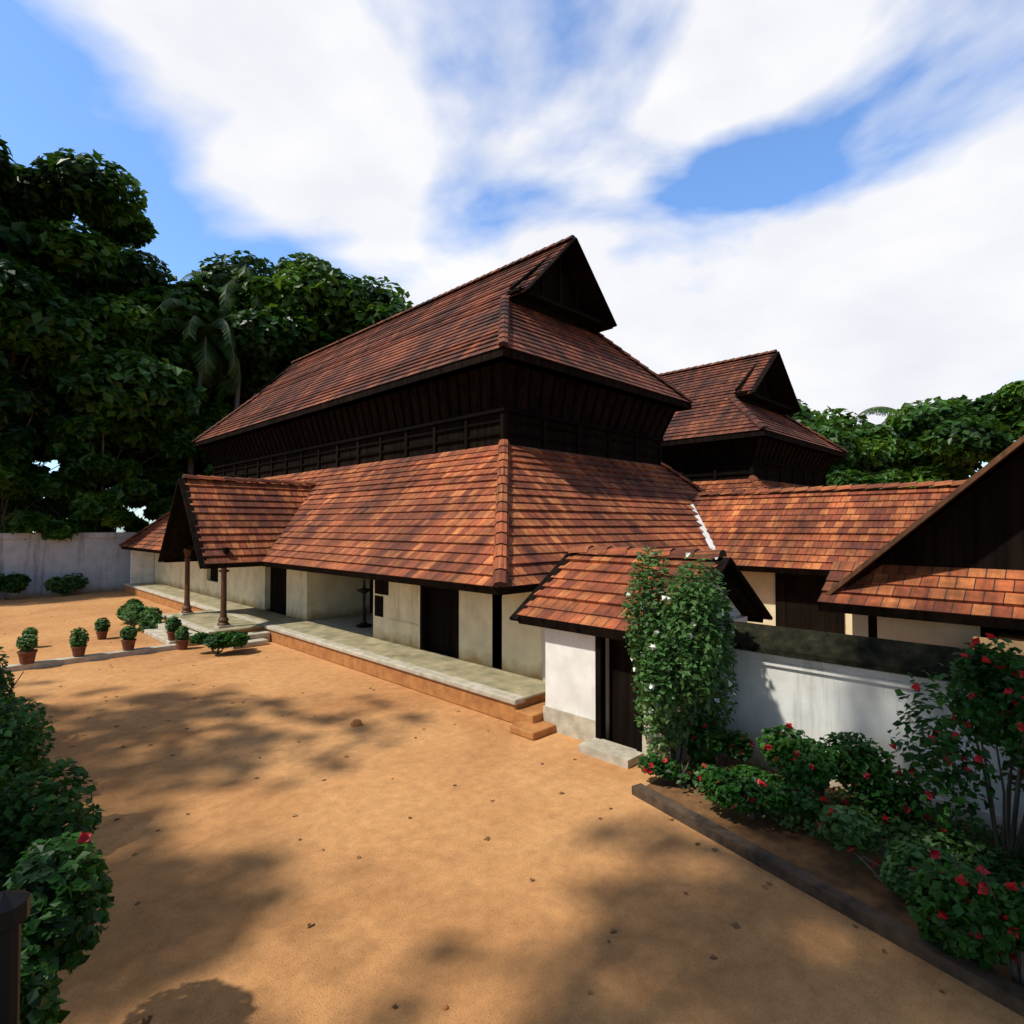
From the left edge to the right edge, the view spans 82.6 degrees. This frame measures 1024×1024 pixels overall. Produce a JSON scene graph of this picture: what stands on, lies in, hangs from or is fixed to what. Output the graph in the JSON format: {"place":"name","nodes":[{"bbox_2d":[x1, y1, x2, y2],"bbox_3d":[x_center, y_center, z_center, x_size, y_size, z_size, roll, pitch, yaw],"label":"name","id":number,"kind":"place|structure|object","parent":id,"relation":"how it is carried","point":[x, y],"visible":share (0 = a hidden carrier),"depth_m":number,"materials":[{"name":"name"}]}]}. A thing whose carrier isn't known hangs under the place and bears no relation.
{"place":"outdoors","nodes":[
{"label":"outdoors","id":0,"kind":"place"},
{"bbox_2d":[25,338,292,461],"bbox_3d":[-22.889,-8.098,42.997,20.517,10.880,18.061,0,-1,-18],"label":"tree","id":1,"kind":"object","parent":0,"point":[181,355],"visible":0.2,"depth_m":36.57,"materials":[{"name":"green plant"}]},
{"bbox_2d":[0,411,120,516],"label":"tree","id":2,"kind":"object","parent":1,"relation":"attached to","point":[110,450],"depth_m":31.51,"materials":[{"name":"green plant"}]},
{"bbox_2d":[0,445,72,534],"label":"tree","id":3,"kind":"object","parent":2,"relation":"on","point":[14,484],"depth_m":29.07,"materials":[{"name":"green plant"}]},
{"bbox_2d":[51,458,157,531],"bbox_3d":[-22.583,0.744,32.869,5.357,7.604,6.746,1,-2,-45],"label":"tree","id":4,"kind":"object","parent":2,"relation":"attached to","point":[125,491],"depth_m":31.34,"materials":[{"name":"green plant"}]},
{"bbox_2d":[22,374,196,491],"bbox_3d":[-23.521,-1.640,34.016,9.660,12.422,8.165,1,-2,-45],"label":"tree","id":5,"kind":"object","parent":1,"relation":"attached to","point":[68,442],"depth_m":31.38,"materials":[{"name":"green plant"}]},
{"bbox_2d":[0,478,114,541],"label":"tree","id":6,"kind":"object","parent":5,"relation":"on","point":[84,516],"depth_m":30.08,"materials":[{"name":"green plant"}]},
{"bbox_2d":[0,136,222,429],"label":"tree","id":7,"kind":"object","parent":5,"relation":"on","point":[104,308],"depth_m":31.82,"materials":[{"name":"green plant"}]},
{"bbox_2d":[174,250,413,402],"bbox_3d":[-17.110,-13.235,47.735,24.711,13.914,23.823,0,-1,20],"label":"tree","id":8,"kind":"object","parent":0,"point":[293,319],"visible":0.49,"depth_m":39.41,"materials":[{"name":"green plant"}]},
{"bbox_2d":[144,298,258,402],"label":"palm fronds","id":9,"kind":"object","parent":8,"relation":"on","point":[210,336],"visible":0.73,"depth_m":36.12,"materials":[{"name":"green plant"}]},
{"bbox_2d":[180,266,262,319],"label":"palm fronds","id":10,"kind":"object","parent":8,"relation":"attached to","point":[227,287],"visible":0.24,"depth_m":38.60,"materials":[{"name":"green plant"}]},
{"bbox_2d":[220,297,276,362],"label":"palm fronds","id":11,"kind":"object","parent":8,"relation":"on","point":[233,306],"visible":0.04,"depth_m":39.23,"materials":[{"name":"green plant"}]},
{"bbox_2d":[130,550,542,679],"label":"palace walls","id":12,"kind":"structure","parent":0,"point":[480,628],"depth_m":15.29,"materials":[{"name":"beige paint"}]},
{"bbox_2d":[119,235,714,595],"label":"palace roofs","id":13,"kind":"structure","parent":12,"relation":"on","point":[501,431],"depth_m":17.67,"materials":[{"name":"brown tile"}]},
{"bbox_2d":[158,474,316,568],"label":"porch roof","id":14,"kind":"structure","parent":13,"relation":"attached to","point":[225,523],"depth_m":18.72,"materials":[{"name":"tile"}]},
{"bbox_2d":[658,349,847,494],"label":"palace block","id":15,"kind":"structure","parent":13,"relation":"attached to","point":[736,427],"depth_m":24.66,"materials":[{"name":"tile"}]},
{"bbox_2d":[0,590,1023,1023],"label":"sand ground","id":16,"kind":"structure","parent":0,"point":[236,880],"depth_m":5.81,"materials":[{"name":"orange sand"}]},
{"bbox_2d":[0,646,15,698],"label":"shrub leaves","id":17,"kind":"object","parent":16,"relation":"on","point":[10,683],"depth_m":10.66,"materials":[{"name":"green plant"}]},
{"bbox_2d":[0,651,23,701],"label":"shrub leaves","id":18,"kind":"object","parent":16,"relation":"on","point":[5,683],"depth_m":9.11,"materials":[{"name":"green plant"}]},
{"bbox_2d":[0,890,30,1023],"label":"dark post","id":19,"kind":"object","parent":16,"relation":"on","point":[15,908],"visible":1,"depth_m":2.45,"materials":[{"name":"black"}]},
{"bbox_2d":[0,572,31,599],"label":"bush leaves","id":20,"kind":"object","parent":16,"relation":"on","point":[14,583],"depth_m":27.29,"materials":[{"name":"green plant"}]},
{"bbox_2d":[0,693,35,748],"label":"shrub leaves","id":21,"kind":"object","parent":16,"relation":"on","point":[7,699],"visible":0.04,"depth_m":7.38,"materials":[{"name":"green plant"}]},
{"bbox_2d":[0,694,56,800],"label":"shrub leaves","id":22,"kind":"object","parent":16,"relation":"on","point":[21,754],"depth_m":6.12,"materials":[{"name":"green plant"}]},
{"bbox_2d":[22,627,37,636],"bbox_3d":[-13.753,3.477,16.664,0.409,0.399,0.376,1,-2,-45],"label":"potted bush","id":23,"kind":"object","parent":16,"relation":"on","point":[30,630],"visible":0.75,"depth_m":16.59,"materials":[{"name":"green plant"}]},
{"bbox_2d":[0,756,104,891],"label":"shrub leaves","id":24,"kind":"object","parent":16,"relation":"on","point":[22,826],"depth_m":4.64,"materials":[{"name":"green plant"}]},
{"bbox_2d":[2,831,114,1023],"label":"shrub leaves","id":25,"kind":"object","parent":16,"relation":"on","point":[58,928],"depth_m":3.57,"materials":[{"name":"green plant"}]},
{"bbox_2d":[43,573,88,595],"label":"bush leaves","id":26,"kind":"object","parent":16,"relation":"on","point":[54,584],"depth_m":28.84,"materials":[{"name":"green plant"}]},
{"bbox_2d":[0,532,135,598],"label":"boundary wall","id":27,"kind":"structure","parent":16,"relation":"on","point":[100,561],"depth_m":29.70,"materials":[{"name":"white paint"}]},
{"bbox_2d":[1,644,176,671],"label":"path kerb","id":28,"kind":"structure","parent":16,"relation":"on","point":[84,658],"depth_m":15.03,"materials":[{"name":"stone"}]},
{"bbox_2d":[17,649,37,664],"bbox_3d":[-11.813,3.463,14.213,0.403,0.461,0.393,1,-2,-45],"label":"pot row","id":29,"kind":"object","parent":28,"relation":"on","point":[26,657],"visible":0.92,"depth_m":14.10,"materials":[{"name":"orange ceramic"}]},
{"bbox_2d":[16,634,38,651],"bbox_3d":[-11.816,3.195,14.216,0.460,0.452,0.405,1,-2,-45],"label":"potted bush","id":30,"kind":"object","parent":28,"relation":"on","point":[25,642],"visible":1,"depth_m":14.14,"materials":[{"name":"green plant"}]},
{"bbox_2d":[70,644,86,656],"bbox_3d":[-11.145,3.500,15.004,0.352,0.422,0.344,1,-2,-45],"label":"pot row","id":31,"kind":"object","parent":28,"relation":"on","point":[78,651],"visible":0.88,"depth_m":14.90,"materials":[{"name":"orange ceramic"}]},
{"bbox_2d":[69,627,88,646],"bbox_3d":[-11.142,3.253,15.013,0.437,0.582,0.497,1,-2,-45],"label":"potted bush","id":32,"kind":"object","parent":28,"relation":"on","point":[79,637],"visible":1,"depth_m":14.93,"materials":[{"name":"green plant"}]},
{"bbox_2d":[119,626,137,639],"bbox_3d":[-10.368,3.270,15.766,0.425,0.403,0.441,1,-2,-45],"label":"potted bush","id":33,"kind":"object","parent":28,"relation":"on","point":[128,632],"visible":1,"depth_m":15.66,"materials":[{"name":"green plant"}]},
{"bbox_2d":[121,638,136,650],"bbox_3d":[-10.357,3.512,15.753,0.366,0.433,0.357,1,-2,-45],"label":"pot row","id":34,"kind":"object","parent":28,"relation":"on","point":[128,645],"visible":0.97,"depth_m":15.64,"materials":[{"name":"orange ceramic"}]},
{"bbox_2d":[96,630,107,639],"bbox_3d":[-12.594,3.705,17.914,0.330,0.404,0.321,1,-2,-45],"label":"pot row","id":35,"kind":"object","parent":16,"relation":"on","point":[102,635],"visible":0.94,"depth_m":17.81,"materials":[{"name":"brown ceramic"}]},
{"bbox_2d":[94,617,110,631],"bbox_3d":[-12.593,3.479,17.922,0.444,0.499,0.434,1,-2,-45],"label":"potted bush","id":36,"kind":"object","parent":16,"relation":"on","point":[101,624],"visible":1,"depth_m":17.83,"materials":[{"name":"green plant"}]},
{"bbox_2d":[116,598,143,621],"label":"porch bush leaves","id":37,"kind":"object","parent":16,"relation":"on","point":[121,609],"visible":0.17,"depth_m":20.81,"materials":[{"name":"green plant"}]},
{"bbox_2d":[121,601,163,632],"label":"porch bush leaves","id":38,"kind":"object","parent":16,"relation":"on","point":[146,617],"depth_m":19.14,"materials":[{"name":"green plant"}]},
{"bbox_2d":[122,466,192,532],"bbox_3d":[-20.622,0.913,35.590,5.869,7.390,6.814,1,-2,-45],"label":"tree","id":39,"kind":"object","parent":16,"relation":"on","point":[155,509],"visible":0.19,"depth_m":34.41,"materials":[{"name":"green plant"}]},
{"bbox_2d":[166,631,176,640],"bbox_3d":[-9.883,3.529,17.000,0.345,0.416,0.336,1,-2,-45],"label":"plant pot","id":40,"kind":"object","parent":16,"relation":"on","point":[171,636],"visible":0.66,"depth_m":16.88,"materials":[{"name":"brown ceramic"}]},
{"bbox_2d":[175,638,189,649],"bbox_3d":[-9.305,3.658,16.459,0.365,0.432,0.356,1,-2,-45],"label":"plant pot","id":41,"kind":"object","parent":16,"relation":"on","point":[182,644],"visible":0.89,"depth_m":16.34,"materials":[{"name":"orange ceramic"}]},
{"bbox_2d":[175,625,189,639],"bbox_3d":[-9.307,3.443,16.458,0.376,0.470,0.366,1,-2,-45],"label":"potted bush","id":42,"kind":"object","parent":16,"relation":"on","point":[182,633],"visible":0.99,"depth_m":16.38,"materials":[{"name":"green plant"}]},
{"bbox_2d":[156,400,234,473],"bbox_3d":[-21.499,-3.992,40.909,8.591,7.387,7.135,84,-84,-89],"label":"tree","id":43,"kind":"object","parent":16,"relation":"on","point":[216,411],"visible":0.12,"depth_m":39.38,"materials":[{"name":"green plant"}]},
{"bbox_2d":[188,339,206,474],"bbox_3d":[-20.045,-3.420,36.889,1.324,15.518,0.399,0,-1,-4],"label":"palm trunk","id":44,"kind":"object","parent":16,"relation":"on","point":[190,471],"visible":0.19,"depth_m":36.88,"materials":[{"name":"brown plant"}]},
{"bbox_2d":[189,630,250,653],"bbox_3d":[-7.936,3.556,15.849,1.558,0.673,1.002,1,-1,-24],"label":"shrub","id":45,"kind":"object","parent":16,"relation":"on","point":[220,640],"depth_m":15.69,"materials":[{"name":"green plant"}]},
{"bbox_2d":[195,368,245,475],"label":"tree trunk","id":46,"kind":"object","parent":16,"relation":"on","point":[196,473],"visible":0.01,"depth_m":41.39,"materials":[{"name":"brown plant"}]},
{"bbox_2d":[234,305,244,409],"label":"palm trunk","id":47,"kind":"object","parent":16,"relation":"on","point":[237,399],"visible":0.1,"depth_m":40.14,"materials":[{"name":"brown plant"}]},
{"bbox_2d":[210,307,319,403],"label":"tree trunk","id":48,"kind":"object","parent":16,"relation":"on","point":[269,373],"depth_m":41.44,"materials":[{"name":"brown plant"}]},
{"bbox_2d":[114,624,448,1010],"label":"fallen leaves","id":49,"kind":"object","parent":16,"relation":"on","point":[356,723],"visible":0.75,"depth_m":10.13,"materials":[{"name":"brown plant"}]},
{"bbox_2d":[124,582,555,739],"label":"veranda platform","id":50,"kind":"structure","parent":16,"relation":"on","point":[517,700],"depth_m":13.83,"materials":[{"name":"stone"}]},
{"bbox_2d":[164,616,181,631],"bbox_3d":[-9.875,3.284,17.008,0.450,0.532,0.438,1,-2,-45],"label":"potted bush","id":51,"kind":"object","parent":50,"relation":"on","point":[173,623],"visible":0.97,"depth_m":16.92,"materials":[{"name":"green plant"}]},
{"bbox_2d":[179,549,194,615],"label":"porch pillar","id":52,"kind":"structure","parent":50,"relation":"on","point":[186,608],"depth_m":19.93,"materials":[{"name":"brown wood"}]},
{"bbox_2d":[214,568,232,628],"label":"porch pillar","id":53,"kind":"structure","parent":50,"relation":"on","point":[223,619],"depth_m":17.45,"materials":[{"name":"brown wood"}]},
{"bbox_2d":[356,579,371,627],"bbox_3d":[-4.455,2.724,17.550,0.480,1.450,0.468,1,-2,-45],"label":"oil lamp","id":54,"kind":"object","parent":50,"relation":"on","point":[363,590],"visible":0.95,"depth_m":17.49,"materials":[{"name":"black metal"}]},
{"bbox_2d":[13,603,944,1023],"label":"fallen leaves","id":55,"kind":"object","parent":16,"relation":"on","point":[737,925],"visible":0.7,"depth_m":5.73,"materials":[{"name":"brown plant"}]},
{"bbox_2d":[509,545,772,768],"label":"gate house","id":56,"kind":"structure","parent":16,"relation":"on","point":[572,602],"depth_m":9.60,"materials":[{"name":"brown tile"}]},
{"bbox_2d":[621,546,738,762],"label":"climbing plant","id":57,"kind":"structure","parent":56,"relation":"attached to","point":[671,693],"depth_m":7.86,"materials":[{"name":"green plant"}]},
{"bbox_2d":[682,586,733,624],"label":"gate vine leaves","id":58,"kind":"object","parent":57,"relation":"attached to","point":[729,610],"visible":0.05,"depth_m":8.20,"materials":[{"name":"green plant"}]},
{"bbox_2d":[543,620,1023,836],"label":"compound wall","id":59,"kind":"structure","parent":16,"relation":"on","point":[815,685],"depth_m":7.69,"materials":[{"name":"white paint"}]},
{"bbox_2d":[817,435,1023,654],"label":"building","id":60,"kind":"structure","parent":16,"relation":"on","point":[947,570],"depth_m":9.23,"materials":[{"name":"tile"}]},
{"bbox_2d":[937,461,982,472],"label":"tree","id":61,"kind":"object","parent":16,"relation":"on","point":[970,464],"visible":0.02,"depth_m":42.79,"materials":[{"name":"green plant"}]},
{"bbox_2d":[885,380,1023,487],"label":"tree","id":62,"kind":"object","parent":61,"relation":"attached to","point":[949,434],"visible":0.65,"depth_m":37.92,"materials":[{"name":"green plant"}]},
{"bbox_2d":[857,406,904,434],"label":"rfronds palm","id":63,"kind":"object","parent":62,"relation":"on","point":[880,409],"visible":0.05,"depth_m":50.49,"materials":[{"name":"green plant"}]},
{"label":"tree trunk","id":64,"kind":"object","parent":16,"relation":"on","visible":0},
{"bbox_2d":[0,206,69,394],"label":"tree","id":65,"kind":"object","parent":64,"relation":"attached to","point":[18,228],"visible":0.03,"depth_m":30.40,"materials":[{"name":"green plant"}]},
{"bbox_2d":[0,0,1023,532],"label":"sky","id":66,"kind":"structure","parent":0,"point":[836,187],"materials":[{"name":"white"}]},
{"bbox_2d":[741,571,851,634],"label":"palace wing walls","id":67,"kind":"structure","parent":0,"point":[789,600],"depth_m":15.77,"materials":[{"name":"brown wood"}]},
{"bbox_2d":[689,480,965,575],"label":"tiled roof","id":68,"kind":"structure","parent":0,"point":[818,532],"depth_m":16.13,"materials":[{"name":"orange tile"}]},
{"bbox_2d":[632,755,1023,1016],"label":"flower bed soil","id":69,"kind":"structure","parent":0,"point":[829,875],"depth_m":5.88,"materials":[{"name":"brown soil"}]},
{"bbox_2d":[637,753,719,788],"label":"shrub bed leaves","id":70,"kind":"object","parent":69,"relation":"on","point":[668,770],"depth_m":7.74,"materials":[{"name":"green plant"}]},
{"bbox_2d":[676,719,754,767],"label":"shrub bed leaves","id":71,"kind":"object","parent":69,"relation":"on","point":[700,755],"depth_m":7.88,"materials":[{"name":"green plant"}]},
{"bbox_2d":[699,764,826,819],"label":"shrub bed leaves","id":72,"kind":"object","parent":69,"relation":"on","point":[778,794],"depth_m":6.67,"materials":[{"name":"green plant"}]},
{"bbox_2d":[755,723,927,825],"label":"shrub bed leaves","id":73,"kind":"object","parent":69,"relation":"on","point":[877,794],"depth_m":6.72,"materials":[{"name":"green plant"}]},
{"bbox_2d":[660,756,1023,885],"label":"bed cover leaves","id":74,"kind":"object","parent":69,"relation":"on","point":[920,831],"visible":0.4,"depth_m":6.25,"materials":[{"name":"green plant"}]},
{"bbox_2d":[706,763,1014,873],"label":"bed flowers","id":75,"kind":"object","parent":69,"relation":"on","point":[884,817],"visible":0.27,"depth_m":6.38,"materials":[{"name":"red plant"}]},
{"bbox_2d":[819,804,976,901],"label":"shrub bed leaves","id":76,"kind":"object","parent":69,"relation":"on","point":[846,826],"depth_m":5.67,"materials":[{"name":"green plant"}]},
{"bbox_2d":[879,842,1023,887],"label":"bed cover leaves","id":77,"kind":"object","parent":69,"relation":"on","point":[998,878],"visible":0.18,"depth_m":5.57,"materials":[{"name":"green plant"}]},
{"bbox_2d":[886,633,1023,872],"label":"shrub bed leaves","id":78,"kind":"object","parent":69,"relation":"on","point":[992,684],"depth_m":6.00,"materials":[{"name":"green plant"}]},
{"bbox_2d":[903,855,1023,986],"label":"shrub bed leaves","id":79,"kind":"object","parent":69,"relation":"on","point":[932,891],"depth_m":4.49,"materials":[{"name":"green plant"}]},
{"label":"tree trunk","id":80,"kind":"object","parent":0,"visible":0},
{"bbox_2d":[786,399,926,490],"bbox_3d":[22.148,-3.726,44.537,18.916,9.146,16.684,1,-2,-45],"label":"tree","id":81,"kind":"object","parent":80,"relation":"attached to","point":[874,453],"visible":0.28,"depth_m":37.49,"materials":[{"name":"green plant"}]}
]}

